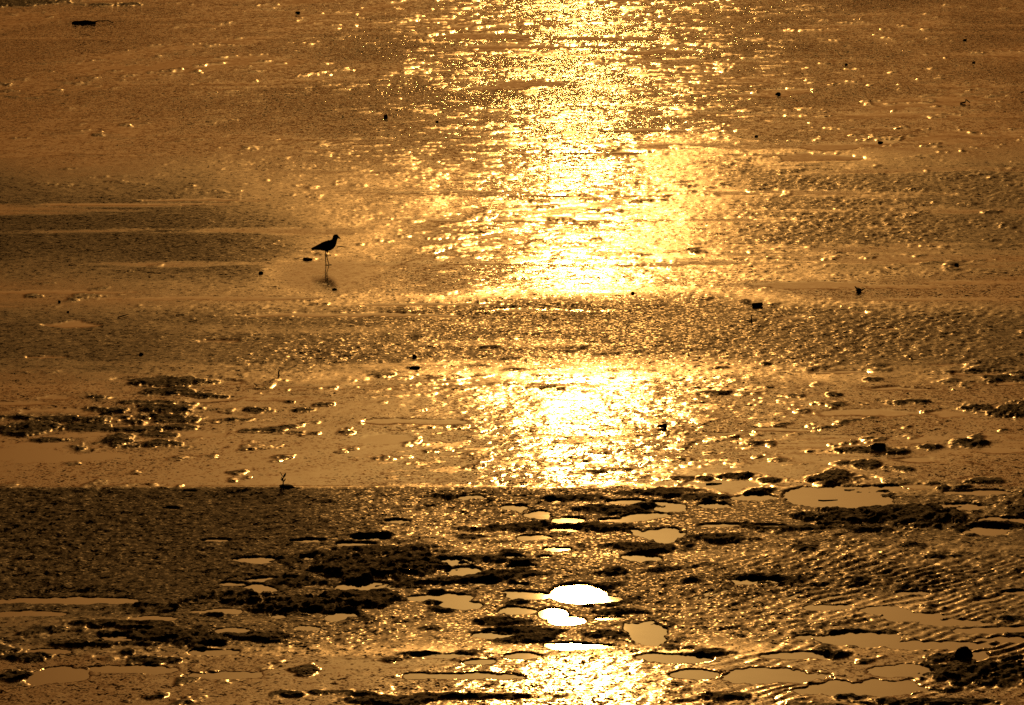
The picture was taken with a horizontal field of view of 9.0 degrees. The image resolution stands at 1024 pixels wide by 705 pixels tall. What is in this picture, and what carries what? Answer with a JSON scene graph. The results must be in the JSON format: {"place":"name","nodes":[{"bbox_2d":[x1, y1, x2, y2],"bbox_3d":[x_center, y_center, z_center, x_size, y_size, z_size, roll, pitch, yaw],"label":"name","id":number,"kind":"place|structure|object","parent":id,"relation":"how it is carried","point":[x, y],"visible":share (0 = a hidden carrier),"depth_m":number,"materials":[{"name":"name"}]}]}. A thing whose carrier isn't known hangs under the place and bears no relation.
{"place":"outdoors","nodes":[
{"label":"outdoors","id":0,"kind":"place"},
{"bbox_2d":[0,0,1023,704],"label":"mud flat","id":1,"kind":"structure","parent":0,"point":[512,204],"depth_m":65.52,"materials":[{"name":"brown soil"}]},
{"bbox_2d":[72,20,112,23],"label":"driftwood","id":2,"kind":"object","parent":1,"relation":"on","point":[84,22],"visible":1,"depth_m":99.77,"materials":[{"name":"brown wood"}]},
{"bbox_2d":[279,484,294,487],"bbox_3d":[-1.952,1.161,56.511,0.133,0.025,0.174,-1,8,-9],"label":"mud clod","id":3,"kind":"object","parent":1,"relation":"on","point":[286,486],"visible":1,"depth_m":56.47,"materials":[{"name":"brown soil"}]},
{"bbox_2d":[311,234,340,264],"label":"bird","id":4,"kind":"object","parent":1,"relation":"on","point":[328,245],"visible":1,"depth_m":71.33},
{"bbox_2d":[409,366,419,368],"bbox_3d":[-0.951,0.145,63.565,0.112,0.029,0.096,-3,9,-20],"label":"stone","id":5,"kind":"object","parent":1,"relation":"on","point":[414,367],"visible":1,"depth_m":63.54,"materials":[{"name":"black stone"}]},
{"bbox_2d":[871,443,885,449],"bbox_3d":[3.301,0.845,58.570,0.138,0.069,0.121,3,9,18],"label":"mud clod","id":6,"kind":"object","parent":1,"relation":"on","point":[878,446],"visible":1,"depth_m":58.53,"materials":[{"name":"brown soil"}]},
{"bbox_2d":[954,646,972,658],"bbox_3d":[3.382,2.249,48.781,0.145,0.103,0.161,-1,8,-9],"label":"rock","id":7,"kind":"object","parent":1,"relation":"on","point":[964,651],"visible":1,"depth_m":48.72,"materials":[{"name":"stone"}]},
{"bbox_2d":[0,486,1023,696],"bbox_3d":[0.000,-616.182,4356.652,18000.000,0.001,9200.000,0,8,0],"label":"water","id":8,"kind":"structure","parent":0,"point":[646,633],"depth_m":50.35,"materials":[{"name":"brown liquid"}]},
{"bbox_2d":[657,423,666,427],"bbox_3d":[1.379,0.674,59.827,0.085,0.048,0.048,-2,8,-12],"label":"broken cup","id":9,"kind":"object","parent":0,"point":[664,425],"visible":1,"depth_m":59.81,"materials":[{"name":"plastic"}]},
{"bbox_2d":[752,302,762,306],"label":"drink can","id":10,"kind":"object","parent":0,"point":[757,304],"visible":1,"depth_m":68.00,"materials":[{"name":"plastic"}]}
]}

